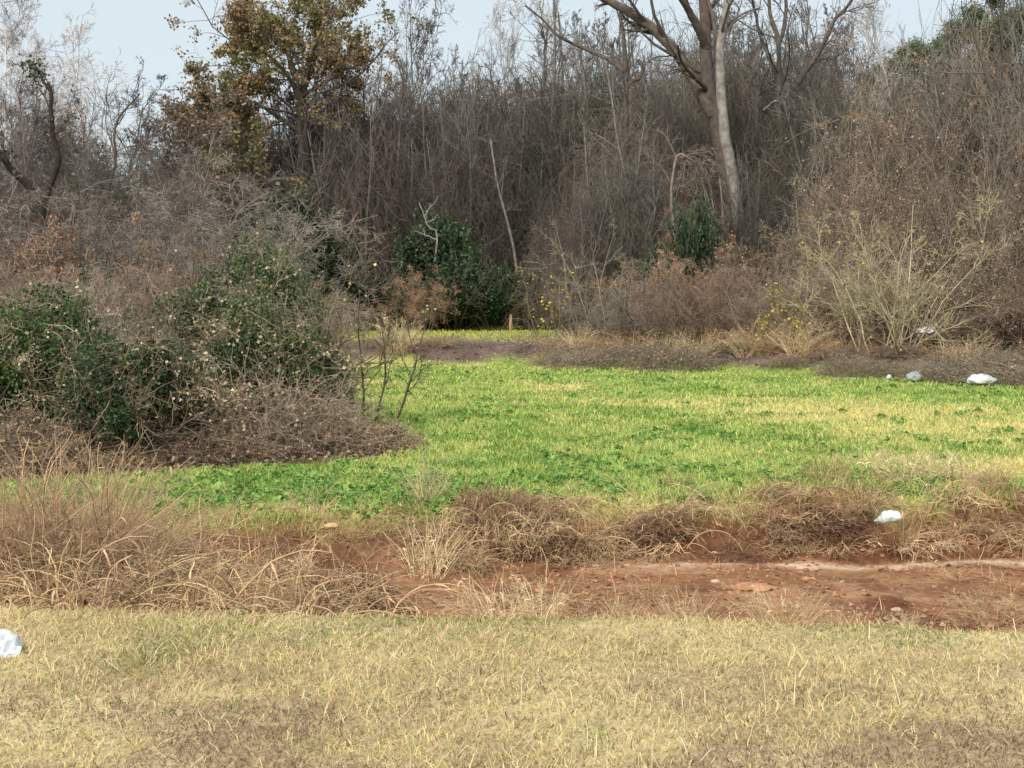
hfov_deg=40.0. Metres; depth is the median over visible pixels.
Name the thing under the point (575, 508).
weed clump
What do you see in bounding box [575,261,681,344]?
brown leaved shrub
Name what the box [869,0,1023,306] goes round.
leafy vine tree
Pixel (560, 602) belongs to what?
weed clump
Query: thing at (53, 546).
weed clump
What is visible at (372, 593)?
weed clump
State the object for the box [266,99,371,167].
bare tree
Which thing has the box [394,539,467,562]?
weed clump
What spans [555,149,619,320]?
vine draped tree
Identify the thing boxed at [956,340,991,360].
weed clump
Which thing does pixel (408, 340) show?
weed clump
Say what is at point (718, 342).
weed clump
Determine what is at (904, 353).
bramble heap
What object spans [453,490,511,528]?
weed mat
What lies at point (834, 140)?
vine draped tree
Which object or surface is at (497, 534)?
weed clump
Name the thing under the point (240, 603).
weed clump
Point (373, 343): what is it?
bramble heap
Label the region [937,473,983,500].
weed clump
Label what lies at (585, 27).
bare tree
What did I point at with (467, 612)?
weed clump
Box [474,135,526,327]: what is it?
pale leaning trunk
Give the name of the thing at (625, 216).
vine draped tree
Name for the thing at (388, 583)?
weed clump
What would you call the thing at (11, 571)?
weed clump
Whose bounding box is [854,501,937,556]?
weed clump
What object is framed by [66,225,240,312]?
bare shrub
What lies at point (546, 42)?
vine draped tree
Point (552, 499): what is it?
weed clump
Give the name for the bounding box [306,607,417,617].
weed clump
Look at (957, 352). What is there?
weed clump
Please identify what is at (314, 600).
weed clump
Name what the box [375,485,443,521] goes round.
weed clump
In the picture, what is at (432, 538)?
weed clump
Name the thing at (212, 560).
weed mat
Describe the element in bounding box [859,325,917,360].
weed clump
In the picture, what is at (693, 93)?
vine draped tree
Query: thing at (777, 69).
many limbed tree
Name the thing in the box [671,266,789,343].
bare shrub
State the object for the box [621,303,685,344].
bare shrub
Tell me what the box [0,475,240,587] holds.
weed plume
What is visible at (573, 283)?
twiggy sapling
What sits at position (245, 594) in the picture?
weed clump
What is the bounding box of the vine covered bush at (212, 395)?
[113,351,269,458]
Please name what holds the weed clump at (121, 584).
on the ditch
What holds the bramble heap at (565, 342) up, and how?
on the ground at (458, 351)
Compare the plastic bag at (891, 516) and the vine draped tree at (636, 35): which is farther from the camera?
the vine draped tree at (636, 35)
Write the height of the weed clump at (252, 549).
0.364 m
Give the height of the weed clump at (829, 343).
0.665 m
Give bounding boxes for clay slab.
[729,582,778,591]
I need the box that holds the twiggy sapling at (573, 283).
[515,216,668,338]
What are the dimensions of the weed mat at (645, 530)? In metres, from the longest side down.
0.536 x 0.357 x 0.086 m
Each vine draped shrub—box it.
[0,140,240,254]
[0,147,323,276]
[0,168,94,242]
[0,168,160,309]
[0,169,312,302]
[1,119,398,329]
[3,198,296,301]
[18,204,375,312]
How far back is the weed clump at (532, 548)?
10.71 m
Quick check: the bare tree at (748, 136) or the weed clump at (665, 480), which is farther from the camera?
the bare tree at (748, 136)
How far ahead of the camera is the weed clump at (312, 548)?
9.07 m
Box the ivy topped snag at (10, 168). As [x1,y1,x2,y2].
[0,53,86,252]
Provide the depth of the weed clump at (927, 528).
11.56 m
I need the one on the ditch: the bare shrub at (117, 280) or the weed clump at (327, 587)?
the weed clump at (327, 587)
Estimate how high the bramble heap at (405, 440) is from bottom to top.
0.673 m
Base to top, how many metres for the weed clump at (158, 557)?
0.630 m
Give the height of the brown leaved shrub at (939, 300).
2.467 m
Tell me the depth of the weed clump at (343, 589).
8.41 m
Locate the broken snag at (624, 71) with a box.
[508,0,649,179]
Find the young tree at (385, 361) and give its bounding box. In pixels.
[335,253,442,422]
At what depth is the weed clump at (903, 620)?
7.24 m
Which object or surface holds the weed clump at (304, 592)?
on the ditch
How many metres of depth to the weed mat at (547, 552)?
10.77 m
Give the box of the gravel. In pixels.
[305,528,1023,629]
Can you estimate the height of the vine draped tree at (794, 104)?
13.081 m
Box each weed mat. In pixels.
[184,540,246,585]
[203,590,314,614]
[225,564,315,615]
[250,566,326,608]
[275,565,343,608]
[302,569,382,617]
[309,552,404,609]
[321,562,387,600]
[397,540,490,573]
[399,531,503,563]
[404,542,474,575]
[405,533,500,576]
[438,471,551,537]
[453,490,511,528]
[497,483,558,529]
[497,489,562,533]
[497,521,578,563]
[505,518,547,549]
[516,531,603,562]
[520,518,585,559]
[521,538,578,563]
[525,524,594,564]
[543,540,616,567]
[548,550,587,567]
[549,519,614,558]
[556,536,605,564]
[564,509,627,553]
[564,532,611,566]
[577,515,663,559]
[583,523,641,558]
[599,548,637,559]
[619,524,678,552]
[620,509,695,544]
[621,497,694,540]
[624,519,674,537]
[702,534,771,566]
[750,529,823,557]
[754,511,817,542]
[777,499,883,542]
[784,493,865,536]
[805,511,876,542]
[808,512,848,537]
[985,517,1023,547]
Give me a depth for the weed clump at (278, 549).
8.79 m
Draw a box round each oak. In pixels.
[161,56,308,248]
[164,0,422,206]
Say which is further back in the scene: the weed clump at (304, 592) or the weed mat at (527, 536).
the weed mat at (527, 536)
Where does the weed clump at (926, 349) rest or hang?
on the ground at (458, 351)
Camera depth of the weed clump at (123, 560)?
8.64 m
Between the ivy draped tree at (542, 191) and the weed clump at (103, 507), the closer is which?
the weed clump at (103, 507)
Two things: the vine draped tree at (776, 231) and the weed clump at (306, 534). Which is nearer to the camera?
the weed clump at (306, 534)
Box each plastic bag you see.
[874,510,901,523]
[906,371,922,380]
[917,327,934,333]
[967,374,997,383]
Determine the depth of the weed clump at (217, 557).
9.23 m
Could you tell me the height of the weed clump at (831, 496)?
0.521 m
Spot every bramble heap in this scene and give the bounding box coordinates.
[0,392,139,480]
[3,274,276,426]
[33,434,198,475]
[112,407,305,471]
[141,341,413,466]
[274,398,430,457]
[356,332,427,348]
[365,330,501,356]
[418,335,468,346]
[444,337,497,347]
[458,328,585,362]
[509,340,623,370]
[524,335,627,358]
[531,336,569,347]
[564,339,649,366]
[604,332,737,372]
[662,347,704,359]
[706,340,728,352]
[715,340,774,350]
[738,338,787,350]
[756,352,817,366]
[799,345,869,358]
[802,351,909,378]
[864,342,908,356]
[871,343,926,357]
[879,354,959,377]
[891,340,1023,384]
[922,346,971,359]
[941,357,1023,387]
[943,337,1023,386]
[974,347,1023,365]
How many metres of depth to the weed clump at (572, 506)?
11.13 m
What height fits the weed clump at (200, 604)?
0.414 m
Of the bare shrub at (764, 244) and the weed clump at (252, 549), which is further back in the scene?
the bare shrub at (764, 244)
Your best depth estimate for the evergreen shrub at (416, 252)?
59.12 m
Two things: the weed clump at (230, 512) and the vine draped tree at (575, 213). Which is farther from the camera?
the vine draped tree at (575, 213)
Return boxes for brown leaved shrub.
[0,209,164,298]
[373,264,461,331]
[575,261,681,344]
[591,249,736,345]
[649,231,797,346]
[835,251,1003,353]
[880,271,981,351]
[916,271,1023,353]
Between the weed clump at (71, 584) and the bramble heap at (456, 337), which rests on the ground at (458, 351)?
the bramble heap at (456, 337)
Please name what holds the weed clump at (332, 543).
on the ditch
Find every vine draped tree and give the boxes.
[0,89,86,250]
[0,127,36,228]
[0,135,50,238]
[1,122,152,253]
[51,96,250,255]
[136,86,289,237]
[184,95,343,243]
[192,134,282,232]
[200,74,333,210]
[203,29,403,249]
[236,130,390,284]
[262,23,507,325]
[262,102,392,315]
[262,154,362,315]
[272,68,422,326]
[274,35,449,279]
[351,36,513,193]
[356,118,444,320]
[357,26,556,325]
[374,63,522,326]
[375,89,452,224]
[388,49,544,326]
[404,49,564,183]
[412,0,637,320]
[426,27,575,203]
[438,71,575,326]
[479,113,572,325]
[480,80,634,327]
[486,92,685,338]
[492,34,639,163]
[503,156,623,337]
[505,0,668,161]
[513,86,641,273]
[518,2,757,325]
[521,1,881,217]
[522,30,664,170]
[528,78,689,325]
[543,131,734,335]
[554,0,737,152]
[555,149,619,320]
[557,1,851,250]
[581,134,743,336]
[586,0,681,138]
[623,172,744,334]
[646,42,754,135]
[649,18,863,263]
[663,17,889,237]
[670,0,890,144]
[673,11,928,329]
[693,2,882,143]
[713,138,787,336]
[713,192,760,327]
[749,167,822,334]
[763,0,908,126]
[797,90,896,235]
[800,37,927,162]
[807,24,982,326]
[867,0,1023,145]
[886,0,1023,142]
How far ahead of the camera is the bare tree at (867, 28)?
56.64 m
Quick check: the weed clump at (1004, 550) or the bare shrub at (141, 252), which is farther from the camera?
the bare shrub at (141, 252)
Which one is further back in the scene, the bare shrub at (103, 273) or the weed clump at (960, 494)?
the bare shrub at (103, 273)
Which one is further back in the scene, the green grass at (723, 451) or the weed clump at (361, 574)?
the green grass at (723, 451)
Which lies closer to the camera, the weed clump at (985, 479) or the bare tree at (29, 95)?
the weed clump at (985, 479)
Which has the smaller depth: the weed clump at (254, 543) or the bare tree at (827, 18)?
the weed clump at (254, 543)
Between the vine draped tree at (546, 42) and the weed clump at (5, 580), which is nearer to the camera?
the weed clump at (5, 580)
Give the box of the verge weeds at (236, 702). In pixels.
[0,617,1022,739]
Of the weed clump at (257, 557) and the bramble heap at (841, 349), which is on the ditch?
the weed clump at (257, 557)
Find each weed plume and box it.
[0,420,270,605]
[0,434,214,606]
[0,446,251,608]
[0,454,130,580]
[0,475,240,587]
[0,476,195,600]
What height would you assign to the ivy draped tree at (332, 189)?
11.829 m
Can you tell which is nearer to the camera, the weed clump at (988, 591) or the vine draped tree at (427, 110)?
the weed clump at (988, 591)
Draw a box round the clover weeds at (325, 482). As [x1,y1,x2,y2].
[0,364,1023,525]
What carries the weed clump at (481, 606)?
on the ditch
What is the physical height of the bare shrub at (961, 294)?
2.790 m
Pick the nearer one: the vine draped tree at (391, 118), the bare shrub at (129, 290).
the bare shrub at (129, 290)
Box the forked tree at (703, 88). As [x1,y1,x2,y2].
[594,0,731,244]
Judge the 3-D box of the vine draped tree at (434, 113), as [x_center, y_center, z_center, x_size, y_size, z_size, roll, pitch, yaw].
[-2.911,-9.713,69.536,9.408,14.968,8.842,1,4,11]
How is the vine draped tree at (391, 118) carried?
on the ground at (458, 351)
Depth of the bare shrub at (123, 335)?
16.25 m
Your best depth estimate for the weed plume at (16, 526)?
8.35 m
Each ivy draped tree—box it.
[283,97,392,326]
[383,62,548,325]
[499,129,570,325]
[507,14,648,324]
[540,32,676,322]
[743,20,847,156]
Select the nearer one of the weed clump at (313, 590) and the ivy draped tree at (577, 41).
the weed clump at (313, 590)
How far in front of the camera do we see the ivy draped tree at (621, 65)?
65.80 m
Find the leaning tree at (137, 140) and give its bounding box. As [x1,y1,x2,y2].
[85,55,165,242]
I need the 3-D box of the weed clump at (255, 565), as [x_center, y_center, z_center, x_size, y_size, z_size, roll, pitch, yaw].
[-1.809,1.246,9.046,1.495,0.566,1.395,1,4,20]
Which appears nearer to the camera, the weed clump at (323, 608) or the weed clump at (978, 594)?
the weed clump at (323, 608)
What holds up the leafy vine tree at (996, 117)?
on the ground at (458, 351)
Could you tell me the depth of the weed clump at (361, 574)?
8.80 m
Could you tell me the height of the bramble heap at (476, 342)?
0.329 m
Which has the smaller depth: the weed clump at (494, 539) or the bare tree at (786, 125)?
the weed clump at (494, 539)
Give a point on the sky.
(140, 28)
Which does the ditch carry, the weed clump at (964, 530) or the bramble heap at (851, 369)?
the weed clump at (964, 530)
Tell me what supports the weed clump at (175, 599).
on the ditch
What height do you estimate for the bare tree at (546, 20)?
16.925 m
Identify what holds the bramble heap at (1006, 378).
on the ground at (458, 351)
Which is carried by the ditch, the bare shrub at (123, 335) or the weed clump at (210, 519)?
the weed clump at (210, 519)
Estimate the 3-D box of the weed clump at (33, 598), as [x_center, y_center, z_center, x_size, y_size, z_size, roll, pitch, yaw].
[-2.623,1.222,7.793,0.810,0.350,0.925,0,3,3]
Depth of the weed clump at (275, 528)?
10.36 m
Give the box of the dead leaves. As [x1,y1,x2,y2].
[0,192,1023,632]
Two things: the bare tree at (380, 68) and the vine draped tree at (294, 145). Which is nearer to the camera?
the vine draped tree at (294, 145)
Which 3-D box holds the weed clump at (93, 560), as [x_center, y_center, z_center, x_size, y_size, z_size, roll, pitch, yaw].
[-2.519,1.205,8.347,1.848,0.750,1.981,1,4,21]
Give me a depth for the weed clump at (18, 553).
8.05 m
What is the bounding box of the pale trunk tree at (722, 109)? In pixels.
[706,0,764,244]
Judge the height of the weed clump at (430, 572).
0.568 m
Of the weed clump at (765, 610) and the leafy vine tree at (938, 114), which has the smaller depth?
the weed clump at (765, 610)
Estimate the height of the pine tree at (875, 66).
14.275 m
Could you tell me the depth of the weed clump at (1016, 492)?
11.93 m
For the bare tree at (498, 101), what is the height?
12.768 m
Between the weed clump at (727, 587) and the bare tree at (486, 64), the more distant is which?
the bare tree at (486, 64)
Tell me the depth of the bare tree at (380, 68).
83.66 m
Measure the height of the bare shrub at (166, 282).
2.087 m
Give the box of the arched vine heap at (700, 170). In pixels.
[638,119,736,253]
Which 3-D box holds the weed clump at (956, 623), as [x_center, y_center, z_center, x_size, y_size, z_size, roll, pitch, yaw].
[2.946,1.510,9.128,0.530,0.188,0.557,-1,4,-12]
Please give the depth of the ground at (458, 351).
5.89 m
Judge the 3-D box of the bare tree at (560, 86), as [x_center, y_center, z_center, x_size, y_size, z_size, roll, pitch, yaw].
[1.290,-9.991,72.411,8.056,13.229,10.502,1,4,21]
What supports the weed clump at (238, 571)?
on the ditch
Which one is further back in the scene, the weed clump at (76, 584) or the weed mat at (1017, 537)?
the weed mat at (1017, 537)
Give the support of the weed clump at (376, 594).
on the ditch
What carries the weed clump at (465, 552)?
on the ditch
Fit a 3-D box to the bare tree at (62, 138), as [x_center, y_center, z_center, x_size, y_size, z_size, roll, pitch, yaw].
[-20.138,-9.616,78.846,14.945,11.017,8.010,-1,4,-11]
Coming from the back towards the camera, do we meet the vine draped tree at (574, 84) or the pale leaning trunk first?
the vine draped tree at (574, 84)
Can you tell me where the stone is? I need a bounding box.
[890,607,901,610]
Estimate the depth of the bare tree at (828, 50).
71.15 m
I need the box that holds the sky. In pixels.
[0,0,1023,203]
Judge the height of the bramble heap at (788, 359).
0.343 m
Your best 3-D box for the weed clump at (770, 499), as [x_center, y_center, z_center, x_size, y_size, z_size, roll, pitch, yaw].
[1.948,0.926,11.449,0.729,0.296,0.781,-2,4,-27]
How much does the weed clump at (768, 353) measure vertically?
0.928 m
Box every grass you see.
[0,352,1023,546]
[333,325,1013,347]
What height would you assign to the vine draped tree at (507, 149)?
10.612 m
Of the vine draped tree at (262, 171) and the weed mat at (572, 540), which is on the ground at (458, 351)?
the vine draped tree at (262, 171)
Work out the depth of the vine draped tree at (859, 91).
56.12 m
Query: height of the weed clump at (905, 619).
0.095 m
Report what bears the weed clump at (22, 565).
on the ditch
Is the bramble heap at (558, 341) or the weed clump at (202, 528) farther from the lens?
the bramble heap at (558, 341)
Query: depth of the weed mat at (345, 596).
8.86 m
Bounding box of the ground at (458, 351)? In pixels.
[0,321,1023,767]
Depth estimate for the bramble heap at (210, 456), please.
13.92 m
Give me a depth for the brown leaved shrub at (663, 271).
37.59 m
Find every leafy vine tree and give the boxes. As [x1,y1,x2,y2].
[740,135,880,343]
[775,83,932,341]
[779,0,1022,348]
[799,52,996,344]
[812,93,1016,348]
[847,3,1023,348]
[856,52,1023,351]
[858,35,1023,341]
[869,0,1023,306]
[937,39,1023,334]
[938,142,1023,350]
[964,9,1023,230]
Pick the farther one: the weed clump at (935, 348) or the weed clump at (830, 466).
the weed clump at (935, 348)
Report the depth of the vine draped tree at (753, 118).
53.46 m
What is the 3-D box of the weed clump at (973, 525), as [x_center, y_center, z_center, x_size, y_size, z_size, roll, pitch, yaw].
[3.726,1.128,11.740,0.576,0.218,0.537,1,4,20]
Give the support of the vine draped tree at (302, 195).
on the ground at (458, 351)
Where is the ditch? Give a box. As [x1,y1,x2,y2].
[10,498,1023,632]
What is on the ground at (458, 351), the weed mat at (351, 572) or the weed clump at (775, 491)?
the weed clump at (775, 491)
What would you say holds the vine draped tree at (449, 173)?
on the ground at (458, 351)
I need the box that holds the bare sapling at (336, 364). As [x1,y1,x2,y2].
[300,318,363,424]
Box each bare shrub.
[0,184,238,305]
[0,185,175,288]
[0,238,146,317]
[0,242,187,419]
[0,260,115,310]
[0,261,135,418]
[0,263,128,313]
[0,270,144,416]
[17,193,281,303]
[53,278,227,432]
[61,258,236,332]
[64,270,189,327]
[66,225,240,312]
[77,270,222,349]
[96,246,312,323]
[126,257,385,357]
[132,211,325,303]
[218,283,377,396]
[272,368,376,421]
[552,258,731,344]
[588,310,655,343]
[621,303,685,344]
[624,290,714,345]
[626,255,771,347]
[638,203,761,312]
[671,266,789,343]
[692,303,751,343]
[700,264,840,343]
[706,220,811,337]
[714,248,921,351]
[736,306,820,340]
[750,287,872,350]
[804,260,917,350]
[841,302,924,352]
[872,245,1022,353]
[918,279,1023,353]
[922,313,992,351]
[934,237,1023,354]
[974,296,1023,352]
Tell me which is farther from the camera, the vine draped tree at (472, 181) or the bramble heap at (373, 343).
the vine draped tree at (472, 181)
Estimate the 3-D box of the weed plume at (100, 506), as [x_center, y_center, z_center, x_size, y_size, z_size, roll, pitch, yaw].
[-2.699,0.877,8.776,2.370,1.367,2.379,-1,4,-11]
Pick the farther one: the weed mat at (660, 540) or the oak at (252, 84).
the oak at (252, 84)
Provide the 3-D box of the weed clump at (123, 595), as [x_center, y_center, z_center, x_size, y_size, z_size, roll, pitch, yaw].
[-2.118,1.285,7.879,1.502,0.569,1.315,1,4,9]
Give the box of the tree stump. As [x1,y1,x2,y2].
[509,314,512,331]
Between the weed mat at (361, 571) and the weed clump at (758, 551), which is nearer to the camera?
the weed mat at (361, 571)
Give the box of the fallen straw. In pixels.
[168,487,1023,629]
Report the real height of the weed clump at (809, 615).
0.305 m
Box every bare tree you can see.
[0,0,81,193]
[0,14,162,192]
[0,60,107,193]
[0,101,25,146]
[0,111,69,185]
[0,125,114,216]
[6,2,149,169]
[9,96,100,175]
[10,107,205,216]
[11,84,130,190]
[12,102,140,208]
[69,74,223,237]
[112,77,245,251]
[112,136,195,200]
[129,145,201,207]
[142,144,200,220]
[158,143,206,228]
[196,129,285,220]
[219,98,287,170]
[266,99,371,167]
[267,106,371,169]
[269,80,393,164]
[338,92,409,160]
[349,52,400,131]
[372,89,497,161]
[376,74,457,186]
[379,0,458,144]
[405,73,476,135]
[412,44,499,122]
[433,78,535,148]
[440,74,614,149]
[455,0,539,125]
[471,61,535,152]
[493,33,569,122]
[510,0,596,122]
[512,81,583,128]
[525,8,609,108]
[582,12,661,91]
[611,55,686,117]
[644,1,766,94]
[645,55,715,106]
[649,43,699,86]
[660,73,708,202]
[673,68,807,231]
[715,79,773,205]
[724,8,771,73]
[758,89,816,194]
[760,100,875,241]
[780,0,921,123]
[795,3,861,84]
[797,6,877,91]
[814,0,916,148]
[818,21,877,90]
[879,83,927,138]
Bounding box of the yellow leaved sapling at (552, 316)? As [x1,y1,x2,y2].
[509,266,577,341]
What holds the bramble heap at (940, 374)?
on the ground at (458, 351)
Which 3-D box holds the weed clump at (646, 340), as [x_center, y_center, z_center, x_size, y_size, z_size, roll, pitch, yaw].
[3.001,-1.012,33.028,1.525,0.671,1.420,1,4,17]
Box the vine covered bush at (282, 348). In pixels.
[173,259,392,440]
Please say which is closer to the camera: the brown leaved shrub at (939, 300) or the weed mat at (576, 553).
the weed mat at (576, 553)
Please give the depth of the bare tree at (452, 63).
83.96 m
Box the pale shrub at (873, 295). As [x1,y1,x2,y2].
[766,188,1023,354]
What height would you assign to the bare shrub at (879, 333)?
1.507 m
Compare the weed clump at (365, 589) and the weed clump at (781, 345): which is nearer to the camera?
the weed clump at (365, 589)
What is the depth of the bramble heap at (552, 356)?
32.34 m
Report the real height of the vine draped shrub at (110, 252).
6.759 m
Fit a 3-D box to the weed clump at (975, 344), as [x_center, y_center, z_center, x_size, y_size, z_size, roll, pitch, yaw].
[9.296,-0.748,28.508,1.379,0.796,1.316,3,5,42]
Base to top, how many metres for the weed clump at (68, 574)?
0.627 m
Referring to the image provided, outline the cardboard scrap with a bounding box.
[323,522,338,528]
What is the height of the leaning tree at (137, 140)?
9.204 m
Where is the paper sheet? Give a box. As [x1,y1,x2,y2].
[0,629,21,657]
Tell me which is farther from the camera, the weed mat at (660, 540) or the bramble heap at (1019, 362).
the bramble heap at (1019, 362)
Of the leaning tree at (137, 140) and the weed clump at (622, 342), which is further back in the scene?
the leaning tree at (137, 140)
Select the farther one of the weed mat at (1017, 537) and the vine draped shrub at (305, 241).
the vine draped shrub at (305, 241)
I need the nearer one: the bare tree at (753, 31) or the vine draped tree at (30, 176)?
the vine draped tree at (30, 176)
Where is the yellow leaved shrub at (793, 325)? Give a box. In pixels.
[742,282,852,350]
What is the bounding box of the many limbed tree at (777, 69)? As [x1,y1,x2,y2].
[671,0,878,316]
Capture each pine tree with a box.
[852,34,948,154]
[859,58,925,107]
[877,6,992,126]
[935,0,1023,134]
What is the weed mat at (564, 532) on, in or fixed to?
on the ditch
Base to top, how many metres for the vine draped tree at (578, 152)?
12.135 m
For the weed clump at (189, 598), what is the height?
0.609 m
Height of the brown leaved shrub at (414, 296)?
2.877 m
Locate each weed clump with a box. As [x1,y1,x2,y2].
[0,505,238,606]
[0,507,210,610]
[0,519,230,619]
[0,520,78,581]
[0,520,245,606]
[0,523,185,608]
[0,526,104,608]
[0,530,168,610]
[0,536,155,624]
[0,541,46,588]
[0,545,86,608]
[0,550,106,604]
[0,551,49,605]
[0,570,89,605]
[1,576,119,605]
[2,482,158,539]
[2,548,180,610]
[2,549,180,611]
[2,573,126,610]
[3,554,256,612]
[3,558,90,602]
[4,546,115,595]
[6,557,209,612]
[7,528,327,613]
[7,562,179,610]
[9,504,207,594]
[10,565,144,609]
[33,525,278,611]
[40,500,258,597]
[43,558,235,612]
[49,537,293,613]
[54,570,268,613]
[59,537,289,614]
[60,551,317,612]
[71,558,198,601]
[71,577,231,609]
[73,488,152,522]
[79,538,286,589]
[81,547,283,605]
[88,575,284,614]
[102,536,243,608]
[104,571,152,585]
[105,591,224,614]
[107,564,221,608]
[108,529,306,601]
[112,546,312,608]
[113,498,250,565]
[117,540,282,614]
[118,589,254,612]
[124,567,207,606]
[126,550,332,621]
[130,542,212,603]
[144,524,314,606]
[146,495,217,528]
[146,537,311,595]
[151,537,328,613]
[157,511,378,609]
[157,540,319,587]
[157,575,306,610]
[161,540,399,624]
[161,547,366,616]
[161,575,349,616]
[163,542,338,614]
[163,580,348,616]
[166,506,243,567]
[166,518,362,584]
[167,525,277,572]
[168,555,297,601]
[169,539,321,587]
[172,581,269,613]
[174,522,329,582]
[175,500,316,602]
[175,580,250,614]
[178,543,387,614]
[185,527,403,616]
[186,512,370,602]
[188,501,239,529]
[195,548,387,603]
[195,584,373,615]
[196,574,335,616]
[202,562,331,616]
[208,529,403,594]
[209,489,283,521]
[213,509,376,614]
[219,529,281,562]
[236,556,492,616]
[247,509,308,555]
[248,541,410,613]
[250,533,452,618]
[254,507,386,581]
[256,471,351,528]
[256,580,321,616]
[257,518,332,569]
[259,564,419,617]
[265,504,315,537]
[270,548,444,618]
[270,577,343,614]
[271,513,396,601]
[274,563,421,617]
[278,544,398,613]
[290,558,422,617]
[298,591,387,613]
[298,593,365,614]
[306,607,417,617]
[308,598,440,617]
[318,497,409,539]
[353,492,439,538]
[357,503,474,543]
[369,313,431,343]
[369,328,424,353]
[374,520,416,543]
[375,332,417,354]
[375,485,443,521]
[377,503,486,585]
[379,448,459,502]
[381,327,431,351]
[393,514,426,542]
[394,511,453,537]
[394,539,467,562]
[395,524,518,575]
[400,518,448,538]
[403,514,470,550]
[407,340,431,350]
[416,563,542,619]
[419,334,456,348]
[425,568,573,619]
[431,480,566,542]
[433,496,546,561]
[436,492,570,542]
[441,499,546,548]
[452,498,596,553]
[452,508,537,548]
[464,503,539,553]
[464,509,574,560]
[475,493,569,566]
[482,509,536,541]
[483,592,544,619]
[486,574,595,620]
[503,525,580,567]
[505,484,577,520]
[510,490,638,563]
[511,512,568,541]
[511,523,639,566]
[518,487,615,525]
[525,581,608,619]
[526,331,572,350]
[529,480,626,534]
[534,551,572,568]
[537,478,614,530]
[542,503,617,549]
[543,500,572,517]
[546,321,598,348]
[551,595,605,618]
[555,518,638,560]
[567,492,592,511]
[573,332,606,350]
[579,329,639,349]
[586,588,650,617]
[588,512,647,541]
[592,325,659,354]
[592,333,624,346]
[596,489,717,535]
[601,463,747,525]
[601,577,681,607]
[603,514,657,548]
[609,327,662,352]
[619,533,679,563]
[623,534,688,563]
[624,513,741,562]
[634,333,698,361]
[635,331,698,359]
[640,583,745,620]
[651,589,725,620]
[654,464,705,487]
[663,507,715,535]
[664,603,728,621]
[669,469,810,526]
[672,325,726,358]
[676,605,730,621]
[691,493,784,533]
[692,489,725,505]
[696,326,755,352]
[699,333,742,351]
[711,310,812,355]
[716,574,755,589]
[717,330,767,357]
[719,478,791,518]
[720,451,903,522]
[721,503,803,543]
[726,577,840,624]
[730,583,847,629]
[731,539,780,560]
[736,490,807,524]
[737,471,814,506]
[740,598,778,614]
[743,320,812,355]
[745,475,796,503]
[746,335,790,356]
[747,327,818,355]
[751,318,834,356]
[754,474,810,503]
[760,455,934,523]
[769,320,851,361]
[781,521,847,551]
[789,495,866,524]
[791,438,856,480]
[798,331,856,351]
[804,470,929,515]
[805,468,925,516]
[807,526,888,558]
[811,535,865,562]
[813,604,896,626]
[825,331,879,356]
[836,440,1001,483]
[851,486,909,510]
[852,514,974,566]
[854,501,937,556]
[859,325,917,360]
[874,607,934,627]
[880,445,1022,480]
[881,609,924,624]
[885,334,942,357]
[887,482,974,527]
[895,466,1004,511]
[898,513,946,534]
[912,333,971,359]
[915,537,962,556]
[918,505,988,542]
[918,518,982,550]
[921,510,1023,556]
[926,336,985,363]
[927,481,1001,514]
[928,564,980,581]
[929,585,1006,611]
[931,511,987,536]
[931,602,1011,627]
[935,331,1005,358]
[935,505,1011,540]
[935,578,1023,629]
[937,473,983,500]
[941,485,971,501]
[942,341,986,361]
[942,505,987,532]
[948,468,1023,509]
[952,459,1012,492]
[953,504,1023,553]
[954,455,1023,490]
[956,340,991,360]
[963,584,1008,597]
[967,490,1023,521]
[978,527,1023,561]
[983,475,1023,508]
[991,595,1023,606]
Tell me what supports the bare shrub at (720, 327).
on the ground at (458, 351)
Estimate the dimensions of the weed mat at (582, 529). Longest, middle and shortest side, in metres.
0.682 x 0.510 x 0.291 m
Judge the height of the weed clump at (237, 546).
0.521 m
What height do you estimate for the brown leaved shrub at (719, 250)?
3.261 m
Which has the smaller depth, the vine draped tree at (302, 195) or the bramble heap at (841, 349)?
the bramble heap at (841, 349)
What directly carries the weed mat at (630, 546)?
on the ditch
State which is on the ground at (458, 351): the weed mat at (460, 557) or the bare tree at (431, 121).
the bare tree at (431, 121)
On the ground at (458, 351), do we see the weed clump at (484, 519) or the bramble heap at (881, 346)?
the bramble heap at (881, 346)
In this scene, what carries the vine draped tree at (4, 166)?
on the ground at (458, 351)
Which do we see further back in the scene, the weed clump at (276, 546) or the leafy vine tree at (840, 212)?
the leafy vine tree at (840, 212)
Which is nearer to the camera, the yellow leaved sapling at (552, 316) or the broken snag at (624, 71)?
the yellow leaved sapling at (552, 316)
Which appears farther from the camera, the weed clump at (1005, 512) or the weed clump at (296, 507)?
the weed clump at (1005, 512)
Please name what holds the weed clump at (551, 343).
on the ground at (458, 351)
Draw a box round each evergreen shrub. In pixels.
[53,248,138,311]
[193,173,443,319]
[262,231,330,318]
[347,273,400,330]
[357,190,494,329]
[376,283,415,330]
[385,247,509,330]
[453,256,540,330]
[485,256,586,330]
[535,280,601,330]
[616,228,693,338]
[652,168,731,340]
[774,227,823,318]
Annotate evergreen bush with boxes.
[0,277,138,462]
[19,296,238,467]
[116,210,412,412]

